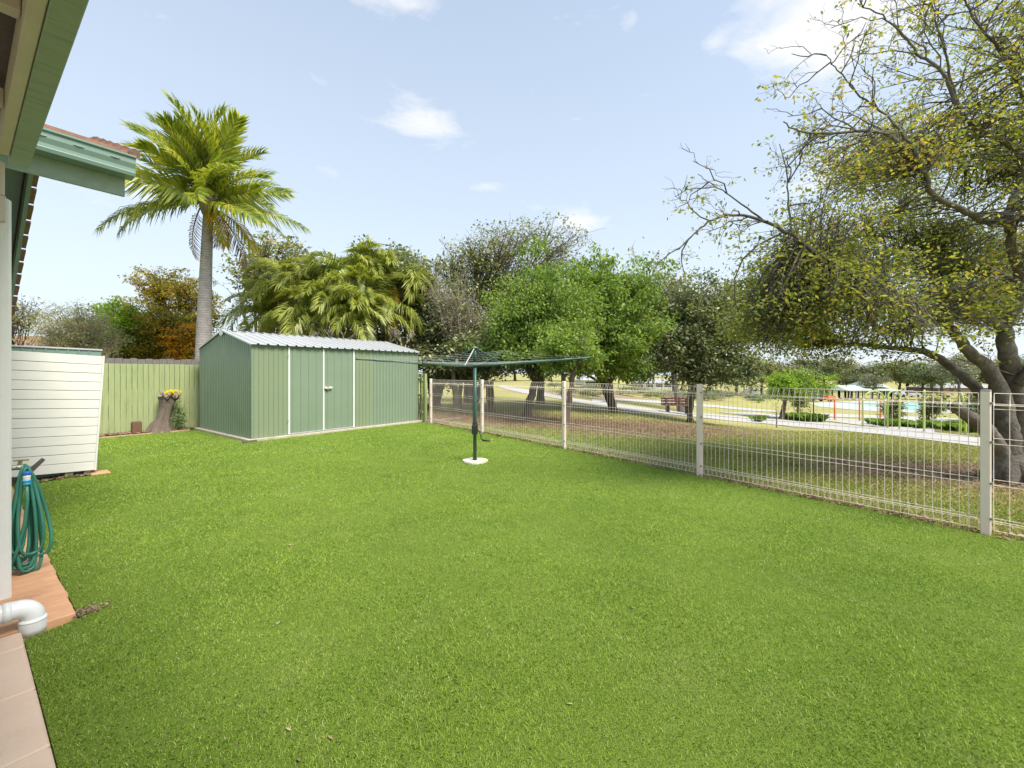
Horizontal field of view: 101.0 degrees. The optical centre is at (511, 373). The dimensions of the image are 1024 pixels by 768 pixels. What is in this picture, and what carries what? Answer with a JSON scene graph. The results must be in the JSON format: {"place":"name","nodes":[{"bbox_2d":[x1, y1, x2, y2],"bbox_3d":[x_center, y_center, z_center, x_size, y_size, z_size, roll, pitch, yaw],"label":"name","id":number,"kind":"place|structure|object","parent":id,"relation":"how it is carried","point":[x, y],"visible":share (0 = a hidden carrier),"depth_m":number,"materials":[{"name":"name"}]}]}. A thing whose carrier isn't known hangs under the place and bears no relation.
{"place":"outdoors","nodes":[
{"label":"outdoors","id":0,"kind":"place"},
{"bbox_2d":[0,633,55,767],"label":"patio","id":1,"kind":"structure","parent":0,"point":[24,741],"depth_m":1.62,"materials":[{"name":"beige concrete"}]},
{"bbox_2d":[0,487,75,637],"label":"paver path","id":2,"kind":"structure","parent":0,"point":[43,586],"depth_m":2.56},
{"bbox_2d":[14,335,64,346],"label":"neighbour house","id":3,"kind":"structure","parent":0,"point":[30,339],"depth_m":25.81,"materials":[{"name":"ceramic"}]},
{"bbox_2d":[12,422,1023,767],"bbox_3d":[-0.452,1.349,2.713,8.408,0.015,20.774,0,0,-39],"label":"lawn","id":4,"kind":"structure","parent":0,"point":[414,564],"depth_m":2.32,"materials":[{"name":"green plant"}]},
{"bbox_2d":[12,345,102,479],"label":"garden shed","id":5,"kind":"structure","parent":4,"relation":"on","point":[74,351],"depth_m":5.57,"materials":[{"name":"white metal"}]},
{"bbox_2d":[90,470,110,475],"bbox_3d":[-5.634,1.351,5.769,0.250,0.018,0.190,0,0,37],"label":"corner paver","id":6,"kind":"object","parent":4,"relation":"on","point":[99,472],"visible":0.79,"depth_m":5.74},
{"bbox_2d":[99,429,189,437],"bbox_3d":[-9.107,1.350,8.282,0.030,0.040,4.600,0,0,37],"label":"garden edging","id":7,"kind":"object","parent":4,"relation":"on","point":[140,434],"visible":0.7,"depth_m":9.31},
{"bbox_2d":[99,427,195,436],"bbox_3d":[-9.296,1.340,8.363,0.400,0.056,5.100,0,0,37],"label":"mulch bed","id":8,"kind":"object","parent":4,"relation":"on","point":[144,432],"visible":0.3,"depth_m":9.35,"materials":[{"name":"brown soil"}]},
{"bbox_2d":[131,421,141,433],"bbox_3d":[-8.413,1.215,9.462,0.140,0.310,0.170,0,0,37],"label":"log post","id":9,"kind":"object","parent":8,"relation":"on","point":[136,426],"visible":0.84,"depth_m":9.41,"materials":[{"name":"brown wood"}]},
{"bbox_2d":[145,391,180,433],"bbox_3d":[-8.148,0.881,9.809,0.432,0.958,0.734,0,0,37],"label":"tree stump","id":10,"kind":"object","parent":8,"relation":"on","point":[161,423],"visible":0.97,"depth_m":9.77,"materials":[{"name":"brown wood"}]},
{"bbox_2d":[170,398,188,429],"bbox_3d":[-7.912,0.914,10.026,0.410,0.917,0.416,0,0,37],"label":"weed","id":11,"kind":"object","parent":8,"relation":"on","point":[181,423],"visible":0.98,"depth_m":10.05,"materials":[{"name":"green plant"}]},
{"bbox_2d":[356,347,591,464],"bbox_3d":[-0.639,0.457,6.461,2.807,1.826,2.652,0,0,-32],"label":"clothesline","id":12,"kind":"object","parent":4,"relation":"on","point":[474,460],"visible":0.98,"depth_m":6.47,"materials":[{"name":"metal"}]},
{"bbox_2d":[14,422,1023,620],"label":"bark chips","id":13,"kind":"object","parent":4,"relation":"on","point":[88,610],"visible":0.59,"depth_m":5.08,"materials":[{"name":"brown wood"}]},
{"bbox_2d":[12,0,1023,374],"label":"sky","id":14,"kind":"structure","parent":0,"point":[410,123],"materials":[{"name":"blue"}]},
{"bbox_2d":[22,374,1023,767],"bbox_3d":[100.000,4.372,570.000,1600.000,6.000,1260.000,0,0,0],"label":"ground","id":15,"kind":"structure","parent":0,"point":[514,400],"depth_m":16.52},
{"bbox_2d":[12,294,55,345],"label":"garden tree","id":16,"kind":"object","parent":15,"relation":"on","point":[20,321],"visible":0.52,"depth_m":16.98,"materials":[{"name":"green plant"}]},
{"bbox_2d":[12,351,104,476],"bbox_3d":[-6.184,0.541,5.101,0.074,1.665,1.750,0,-3,37],"label":"slat screen","id":17,"kind":"object","parent":15,"relation":"on","point":[46,414],"visible":0.86,"depth_m":5.45,"materials":[{"name":"white paint"}]},
{"bbox_2d":[0,0,140,600],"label":"house","id":18,"kind":"structure","parent":15,"relation":"on","point":[37,38],"depth_m":2.49,"materials":[{"name":"paint"}]},
{"bbox_2d":[12,459,28,469],"bbox_3d":[-3.297,0.622,2.819,0.057,0.099,0.101,0,0,37],"label":"garden tap","id":19,"kind":"object","parent":18,"relation":"attached to","point":[18,465],"visible":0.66,"depth_m":2.81,"materials":[{"name":"metal"}]},
{"bbox_2d":[0,599,47,638],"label":"drain pipe","id":20,"kind":"object","parent":18,"relation":"attached to","point":[30,615],"visible":1,"depth_m":2.19,"materials":[{"name":"white plastic"}]},
{"bbox_2d":[12,458,44,485],"bbox_3d":[-3.338,0.706,2.897,0.120,0.228,0.190,0,0,37],"label":"hose bracket","id":21,"kind":"object","parent":18,"relation":"attached to","point":[36,465],"visible":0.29,"depth_m":2.91,"materials":[{"name":"grey metal"}]},
{"bbox_2d":[12,463,53,572],"bbox_3d":[-3.234,0.969,2.838,0.143,0.731,0.205,0,0,37],"label":"garden hose","id":22,"kind":"object","parent":21,"relation":"hanging from","point":[33,524],"visible":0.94,"depth_m":2.82,"materials":[{"name":"green plastic"}]},
{"bbox_2d":[24,297,135,363],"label":"garden tree","id":23,"kind":"object","parent":15,"relation":"on","point":[85,337],"visible":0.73,"depth_m":12.83,"materials":[{"name":"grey plant"}]},
{"bbox_2d":[50,299,152,363],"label":"garden tree","id":24,"kind":"object","parent":15,"relation":"on","point":[92,310],"visible":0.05,"depth_m":15.42,"materials":[{"name":"green plant"}]},
{"bbox_2d":[59,295,153,362],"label":"garden tree","id":25,"kind":"object","parent":15,"relation":"on","point":[109,307],"visible":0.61,"depth_m":14.88,"materials":[{"name":"green plant"}]},
{"bbox_2d":[99,358,198,433],"bbox_3d":[-9.011,0.506,9.108,0.070,1.729,13.633,0,0,37],"label":"paling fence","id":26,"kind":"object","parent":15,"relation":"on","point":[128,383],"visible":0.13,"depth_m":9.73,"materials":[{"name":"metal"}]},
{"bbox_2d":[106,292,212,389],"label":"garden tree","id":27,"kind":"object","parent":15,"relation":"on","point":[169,336],"visible":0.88,"depth_m":14.92,"materials":[{"name":"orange plant"}]},
{"bbox_2d":[117,264,227,402],"bbox_3d":[-15.776,-1.875,19.869,4.810,6.793,2.891,0,0,0],"label":"garden tree","id":28,"kind":"object","parent":15,"relation":"on","point":[168,289],"visible":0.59,"depth_m":19.69,"materials":[{"name":"plant"}]},
{"bbox_2d":[66,88,310,360],"bbox_3d":[-9.305,-3.421,12.755,5.764,9.663,5.700,0,0,0],"label":"palm tree","id":29,"kind":"object","parent":15,"relation":"on","point":[206,161],"visible":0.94,"depth_m":12.46,"materials":[{"name":"green plant"}]},
{"bbox_2d":[212,230,311,331],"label":"garden tree","id":30,"kind":"object","parent":15,"relation":"on","point":[264,253],"visible":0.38,"depth_m":18.61,"materials":[{"name":"green plant"}]},
{"bbox_2d":[216,278,318,333],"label":"cane palm","id":31,"kind":"object","parent":15,"relation":"on","point":[262,308],"visible":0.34,"depth_m":16.66,"materials":[{"name":"green plant"}]},
{"bbox_2d":[234,257,320,318],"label":"cane palm","id":32,"kind":"object","parent":15,"relation":"on","point":[273,265],"visible":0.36,"depth_m":15.25,"materials":[{"name":"green plant"}]},
{"bbox_2d":[262,252,348,334],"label":"cane palm","id":33,"kind":"object","parent":15,"relation":"on","point":[301,266],"visible":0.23,"depth_m":15.77,"materials":[{"name":"green plant"}]},
{"bbox_2d":[255,277,359,337],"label":"cane palm","id":34,"kind":"object","parent":15,"relation":"on","point":[298,326],"visible":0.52,"depth_m":14.27,"materials":[{"name":"green plant"}]},
{"bbox_2d":[194,330,422,440],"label":"tool shed","id":35,"kind":"structure","parent":15,"relation":"on","point":[259,386],"depth_m":9.61,"materials":[{"name":"green metal"}]},
{"bbox_2d":[290,349,322,432],"bbox_3d":[-4.554,0.368,9.355,0.024,1.815,0.740,0,0,37],"label":"door","id":36,"kind":"structure","parent":35,"relation":"in","point":[306,365],"depth_m":9.35,"materials":[{"name":"green metal"}]},
{"bbox_2d":[324,350,352,428],"bbox_3d":[-4.088,0.368,9.971,0.024,1.815,0.715,0,0,37],"label":"door","id":37,"kind":"structure","parent":35,"relation":"in","point":[338,365],"depth_m":9.96,"materials":[{"name":"green metal"}]},
{"bbox_2d":[274,271,386,339],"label":"cane palm","id":38,"kind":"object","parent":15,"relation":"on","point":[313,289],"visible":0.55,"depth_m":14.21,"materials":[{"name":"green plant"}]},
{"bbox_2d":[263,318,411,343],"bbox_3d":[-7.088,-0.679,17.475,7.163,4.341,3.186,0,0,0],"label":"garden hedge","id":39,"kind":"object","parent":15,"relation":"on","point":[380,332],"visible":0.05,"depth_m":16.97,"materials":[{"name":"green plant"}]},
{"bbox_2d":[292,236,392,338],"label":"cane palm","id":40,"kind":"object","parent":15,"relation":"on","point":[334,263],"visible":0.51,"depth_m":15.23,"materials":[{"name":"green plant"}]},
{"bbox_2d":[303,282,413,346],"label":"cane palm","id":41,"kind":"object","parent":15,"relation":"on","point":[362,319],"visible":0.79,"depth_m":14.02,"materials":[{"name":"green plant"}]},
{"bbox_2d":[310,325,415,346],"bbox_3d":[-4.829,-0.100,13.719,3.317,2.957,0.667,0,0,0],"label":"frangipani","id":42,"kind":"object","parent":15,"relation":"on","point":[393,331],"visible":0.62,"depth_m":13.65,"materials":[{"name":"green plant"}]},
{"bbox_2d":[331,261,424,340],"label":"cane palm","id":43,"kind":"object","parent":15,"relation":"on","point":[371,283],"visible":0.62,"depth_m":15.06,"materials":[{"name":"green plant"}]},
{"bbox_2d":[341,244,438,341],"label":"cane palm","id":44,"kind":"object","parent":15,"relation":"on","point":[379,267],"visible":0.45,"depth_m":15.73,"materials":[{"name":"green plant"}]},
{"bbox_2d":[346,234,444,329],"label":"park tree","id":45,"kind":"object","parent":15,"relation":"on","point":[415,255],"visible":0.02,"depth_m":20.55,"materials":[{"name":"green plant"}]},
{"bbox_2d":[418,373,426,421],"bbox_3d":[-3.823,0.680,12.960,3.450,1.400,0.140,0,0,37],"label":"picket fence","id":46,"kind":"object","parent":15,"relation":"on","point":[422,379],"visible":0.06,"depth_m":11.96,"materials":[{"name":"metal"}]},
{"bbox_2d":[407,332,485,409],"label":"shade tree","id":47,"kind":"object","parent":15,"relation":"on","point":[446,376],"visible":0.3,"depth_m":15.66,"materials":[{"name":"green plant"}]},
{"bbox_2d":[378,244,521,407],"bbox_3d":[-2.558,-1.924,16.379,6.656,6.909,6.872,0,0,0],"label":"shade tree","id":48,"kind":"object","parent":15,"relation":"on","point":[430,329],"visible":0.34,"depth_m":16.29,"materials":[{"name":"green plant"}]},
{"bbox_2d":[417,250,497,410],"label":"park tree","id":49,"kind":"object","parent":15,"relation":"on","point":[459,319],"visible":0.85,"depth_m":15.31,"materials":[{"name":"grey plant"}]},
{"bbox_2d":[443,320,529,412],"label":"shade tree","id":50,"kind":"object","parent":15,"relation":"on","point":[488,371],"visible":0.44,"depth_m":14.60,"materials":[{"name":"green plant"}]},
{"bbox_2d":[416,208,606,402],"bbox_3d":[0.005,-3.043,20.040,9.193,9.294,4.335,0,0,0],"label":"park tree","id":51,"kind":"object","parent":15,"relation":"on","point":[497,264],"visible":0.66,"depth_m":19.71,"materials":[{"name":"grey plant"}]},
{"bbox_2d":[460,255,605,416],"bbox_3d":[0.601,-1.148,13.649,4.747,5.368,3.763,0,0,0],"label":"shade tree","id":52,"kind":"object","parent":15,"relation":"on","point":[527,317],"visible":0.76,"depth_m":13.33,"materials":[{"name":"green plant"}]},
{"bbox_2d":[514,367,557,403],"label":"park tree","id":53,"kind":"object","parent":15,"relation":"on","point":[540,397],"visible":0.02,"depth_m":19.44,"materials":[{"name":"grey plant"}]},
{"bbox_2d":[517,311,615,423],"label":"shade tree","id":54,"kind":"object","parent":15,"relation":"on","point":[561,346],"visible":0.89,"depth_m":11.49,"materials":[{"name":"green plant"}]},
{"bbox_2d":[478,234,688,412],"bbox_3d":[2.789,-1.835,17.143,8.445,7.153,7.453,0,0,0],"label":"shade tree","id":55,"kind":"object","parent":15,"relation":"on","point":[623,303],"visible":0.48,"depth_m":15.79,"materials":[{"name":"green plant"}]},
{"bbox_2d":[574,375,606,385],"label":"building","id":56,"kind":"structure","parent":15,"relation":"on","point":[584,380],"depth_m":57.85,"materials":[{"name":"paint"}]},
{"bbox_2d":[632,378,671,389],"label":"building","id":57,"kind":"structure","parent":15,"relation":"on","point":[660,382],"depth_m":77.47,"materials":[{"name":"paint"}]},
{"bbox_2d":[641,393,662,397],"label":"bed shrub","id":58,"kind":"object","parent":15,"relation":"on","point":[648,395],"visible":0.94,"depth_m":35.92,"materials":[{"name":"green plant"}]},
{"bbox_2d":[640,354,669,375],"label":"distant tree","id":59,"kind":"object","parent":15,"relation":"on","point":[651,371],"visible":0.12,"depth_m":84.93,"materials":[{"name":"green plant"}]},
{"bbox_2d":[661,397,689,412],"bbox_3d":[8.645,1.678,22.114,1.542,0.850,0.595,0,0,6],"label":"park bench","id":60,"kind":"object","parent":15,"relation":"on","point":[668,405],"visible":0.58,"depth_m":22.33,"materials":[{"name":"brown wood"}]},
{"bbox_2d":[632,250,756,412],"bbox_3d":[10.071,-2.301,24.019,8.127,9.490,4.532,0,0,0],"label":"park tree","id":61,"kind":"object","parent":15,"relation":"on","point":[679,408],"visible":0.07,"depth_m":23.84,"materials":[{"name":"green plant"}]},
{"bbox_2d":[643,267,780,422],"bbox_3d":[7.754,-1.153,16.963,6.452,6.324,4.575,0,0,0],"label":"shade tree","id":62,"kind":"object","parent":15,"relation":"on","point":[694,347],"visible":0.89,"depth_m":16.20,"materials":[{"name":"green plant"}]},
{"bbox_2d":[419,407,1023,540],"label":"park grass","id":63,"kind":"structure","parent":15,"relation":"on","point":[921,446],"depth_m":7.13,"materials":[{"name":"plant"}]},
{"bbox_2d":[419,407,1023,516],"bbox_3d":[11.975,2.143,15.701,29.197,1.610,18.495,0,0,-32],"label":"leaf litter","id":64,"kind":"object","parent":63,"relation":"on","point":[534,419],"visible":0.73,"depth_m":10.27,"materials":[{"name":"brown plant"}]},
{"bbox_2d":[429,379,1023,536],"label":"wire fence","id":65,"kind":"object","parent":15,"relation":"on","point":[986,442],"visible":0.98,"depth_m":4.74,"materials":[{"name":"beige metal"}]},
{"bbox_2d":[720,364,767,395],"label":"distant tree","id":66,"kind":"object","parent":15,"relation":"on","point":[736,390],"visible":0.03,"depth_m":79.99,"materials":[{"name":"green plant"}]},
{"bbox_2d":[752,355,779,395],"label":"distant tree","id":67,"kind":"object","parent":15,"relation":"on","point":[768,373],"visible":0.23,"depth_m":87.41,"materials":[{"name":"green plant"}]},
{"bbox_2d":[765,361,818,387],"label":"distant tree","id":68,"kind":"object","parent":15,"relation":"on","point":[789,366],"visible":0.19,"depth_m":92.86,"materials":[{"name":"green plant"}]},
{"bbox_2d":[785,412,806,420],"bbox_3d":[17.618,2.636,26.164,1.277,0.506,1.246,0,0,31],"label":"bush","id":69,"kind":"object","parent":15,"relation":"on","point":[790,415],"visible":0.46,"depth_m":26.11,"materials":[{"name":"plant"}]},
{"bbox_2d":[754,368,841,419],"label":"tree","id":70,"kind":"object","parent":15,"relation":"on","point":[781,381],"visible":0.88,"depth_m":26.56,"materials":[{"name":"green plant"}]},
{"bbox_2d":[786,396,815,412],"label":"tree","id":71,"kind":"object","parent":15,"relation":"on","point":[797,404],"visible":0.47,"depth_m":29.80,"materials":[{"name":"green plant"}]},
{"bbox_2d":[796,412,825,421],"bbox_3d":[17.970,2.603,25.292,1.327,0.539,1.360,0,0,-28],"label":"bush","id":72,"kind":"object","parent":15,"relation":"on","point":[811,417],"visible":0.93,"depth_m":25.13,"materials":[{"name":"green plant"}]},
{"bbox_2d":[784,361,847,387],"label":"distant tree","id":73,"kind":"object","parent":15,"relation":"on","point":[832,371],"visible":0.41,"depth_m":112.95,"materials":[{"name":"green plant"}]},
{"bbox_2d":[778,352,859,393],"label":"distant tree","id":74,"kind":"object","parent":15,"relation":"on","point":[802,362],"visible":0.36,"depth_m":116.95,"materials":[{"name":"green plant"}]},
{"bbox_2d":[816,414,831,421],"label":"grass tuft","id":75,"kind":"object","parent":15,"relation":"on","point":[825,418],"visible":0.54,"depth_m":25.04,"materials":[{"name":"plant"}]},
{"bbox_2d":[625,0,1023,485],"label":"spreading tree","id":76,"kind":"object","parent":15,"relation":"on","point":[802,288],"visible":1,"depth_m":4.99,"materials":[{"name":"green plant"}]},
{"bbox_2d":[813,396,838,419],"bbox_3d":[20.015,2.177,26.998,0.817,1.566,1.232,0,0,0],"label":"pull up bar","id":77,"kind":"object","parent":15,"relation":"on","point":[833,398],"visible":0.71,"depth_m":26.65,"materials":[{"name":"orange paint"}]},
{"bbox_2d":[816,362,875,391],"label":"distant tree","id":78,"kind":"object","parent":15,"relation":"on","point":[860,368],"visible":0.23,"depth_m":136.86,"materials":[{"name":"green plant"}]},
{"bbox_2d":[832,369,874,385],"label":"distant tree","id":79,"kind":"object","parent":15,"relation":"on","point":[848,380],"visible":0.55,"depth_m":87.96,"materials":[{"name":"green plant"}]},
{"bbox_2d":[825,382,900,399],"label":"pavilion","id":80,"kind":"structure","parent":15,"relation":"on","point":[852,387],"depth_m":77.17,"materials":[{"name":"white metal"}]},
{"bbox_2d":[852,361,893,392],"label":"distant tree","id":81,"kind":"object","parent":15,"relation":"on","point":[875,369],"visible":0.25,"depth_m":134.55,"materials":[{"name":"green plant"}]},
{"bbox_2d":[855,371,892,398],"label":"distant tree","id":82,"kind":"object","parent":15,"relation":"on","point":[874,381],"visible":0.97,"depth_m":69.80,"materials":[{"name":"green plant"}]},
{"bbox_2d":[862,391,885,426],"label":"lime arch","id":83,"kind":"structure","parent":15,"relation":"on","point":[882,395],"depth_m":21.21,"materials":[{"name":"paint"}]},
{"bbox_2d":[810,401,971,412],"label":"playground surface","id":84,"kind":"object","parent":15,"relation":"on","point":[851,405],"visible":0.2,"depth_m":45.20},
{"bbox_2d":[876,397,908,418],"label":"tree","id":85,"kind":"object","parent":15,"relation":"on","point":[895,407],"visible":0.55,"depth_m":25.21,"materials":[{"name":"green plant"}]},
{"bbox_2d":[887,390,900,427],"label":"lime arch","id":86,"kind":"structure","parent":15,"relation":"on","point":[897,392],"depth_m":20.06,"materials":[{"name":"paint"}]},
{"bbox_2d":[880,358,917,389],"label":"distant tree","id":87,"kind":"object","parent":15,"relation":"on","point":[893,372],"visible":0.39,"depth_m":110.47,"materials":[{"name":"green plant"}]},
{"bbox_2d":[898,399,899,428],"bbox_3d":[17.076,1.816,18.628,0.102,1.377,0.097,0,0,0],"label":"lime post","id":88,"kind":"object","parent":15,"relation":"on","point":[898,414],"visible":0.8,"depth_m":18.62,"materials":[{"name":"metal"}]},
{"bbox_2d":[894,391,921,396],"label":"parked car","id":89,"kind":"object","parent":15,"relation":"on","point":[910,394],"visible":0.68,"depth_m":93.76,"materials":[{"name":"white paint"}]},
{"bbox_2d":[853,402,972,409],"bbox_3d":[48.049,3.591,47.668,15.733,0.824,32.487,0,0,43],"label":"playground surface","id":90,"kind":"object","parent":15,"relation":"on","point":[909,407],"visible":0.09,"depth_m":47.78,"materials":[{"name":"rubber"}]},
{"bbox_2d":[894,367,953,393],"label":"distant tree","id":91,"kind":"object","parent":15,"relation":"on","point":[912,382],"visible":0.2,"depth_m":107.05,"materials":[{"name":"green plant"}]},
{"bbox_2d":[922,390,926,431],"bbox_3d":[15.494,1.419,15.879,0.144,1.638,0.137,0,0,0],"label":"lime post","id":92,"kind":"object","parent":15,"relation":"on","point":[924,417],"visible":0.84,"depth_m":15.85,"materials":[{"name":"metal"}]},
{"bbox_2d":[900,356,953,396],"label":"distant tree","id":93,"kind":"object","parent":15,"relation":"on","point":[921,372],"visible":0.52,"depth_m":74.82,"materials":[{"name":"green plant"}]},
{"bbox_2d":[916,390,949,419],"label":"tree","id":94,"kind":"object","parent":15,"relation":"on","point":[937,411],"visible":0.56,"depth_m":24.18,"materials":[{"name":"green plant"}]},
{"bbox_2d":[931,421,962,430],"bbox_3d":[17.723,2.127,17.165,0.920,0.364,0.898,0,0,-37],"label":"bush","id":95,"kind":"object","parent":15,"relation":"on","point":[946,426],"visible":0.8,"depth_m":17.07,"materials":[{"name":"green plant"}]},
{"bbox_2d":[907,383,987,392],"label":"building","id":96,"kind":"structure","parent":15,"relation":"on","point":[946,389],"depth_m":132.73,"materials":[{"name":"brick"}]},
{"bbox_2d":[924,352,998,401],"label":"distant tree","id":97,"kind":"object","parent":15,"relation":"on","point":[969,368],"visible":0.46,"depth_m":62.04,"materials":[{"name":"green plant"}]},
{"bbox_2d":[960,393,967,434],"bbox_3d":[14.432,1.308,13.482,0.232,1.404,0.124,0,0,0],"label":"lime post","id":98,"kind":"object","parent":15,"relation":"on","point":[965,425],"visible":0.53,"depth_m":13.47,"materials":[{"name":"metal"}]},
{"bbox_2d":[953,390,991,418],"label":"tree","id":99,"kind":"object","parent":15,"relation":"on","point":[973,399],"visible":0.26,"depth_m":25.68,"materials":[{"name":"green plant"}]},
{"bbox_2d":[966,354,1023,389],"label":"distant tree","id":100,"kind":"object","parent":15,"relation":"on","point":[982,379],"visible":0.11,"depth_m":84.77,"materials":[{"name":"green plant"}]},
{"bbox_2d":[592,398,776,411],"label":"park path","id":101,"kind":"structure","parent":0,"point":[649,401],"depth_m":32.82,"materials":[{"name":"concrete"}]},
{"bbox_2d":[498,385,979,445],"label":"park path","id":102,"kind":"structure","parent":0,"point":[913,434],"depth_m":21.30,"materials":[{"name":"concrete"}]},
{"bbox_2d":[746,415,766,421],"bbox_3d":[13.741,2.495,23.543,0.898,0.365,0.921,0,0,-15],"label":"grass tuft","id":103,"kind":"object","parent":102,"relation":"on","point":[755,418],"visible":0.89,"depth_m":23.45,"materials":[{"name":"plant"}]},
{"bbox_2d":[802,392,834,401],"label":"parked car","id":104,"kind":"object","parent":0,"point":[819,396],"visible":0.33,"depth_m":62.62,"materials":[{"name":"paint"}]},
{"bbox_2d":[722,412,933,432],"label":"park path","id":105,"kind":"structure","parent":0,"point":[857,422],"depth_m":25.21,"materials":[{"name":"concrete"}]},
{"bbox_2d":[875,420,895,426],"bbox_3d":[18.796,2.505,21.215,0.810,0.329,0.830,0,0,34],"label":"grass tuft","id":106,"kind":"object","parent":105,"relation":"on","point":[880,422],"visible":0.62,"depth_m":21.16,"materials":[{"name":"plant"}]},
{"bbox_2d":[908,421,931,427],"bbox_3d":[18.720,2.364,19.455,0.855,0.339,0.834,0,0,6],"label":"grass tuft","id":107,"kind":"object","parent":105,"relation":"on","point":[914,424],"visible":0.75,"depth_m":19.36,"materials":[{"name":"green plant"}]},
{"bbox_2d":[818,413,958,420],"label":"park path","id":108,"kind":"structure","parent":0,"point":[913,418],"depth_m":29.38,"materials":[{"name":"concrete"}]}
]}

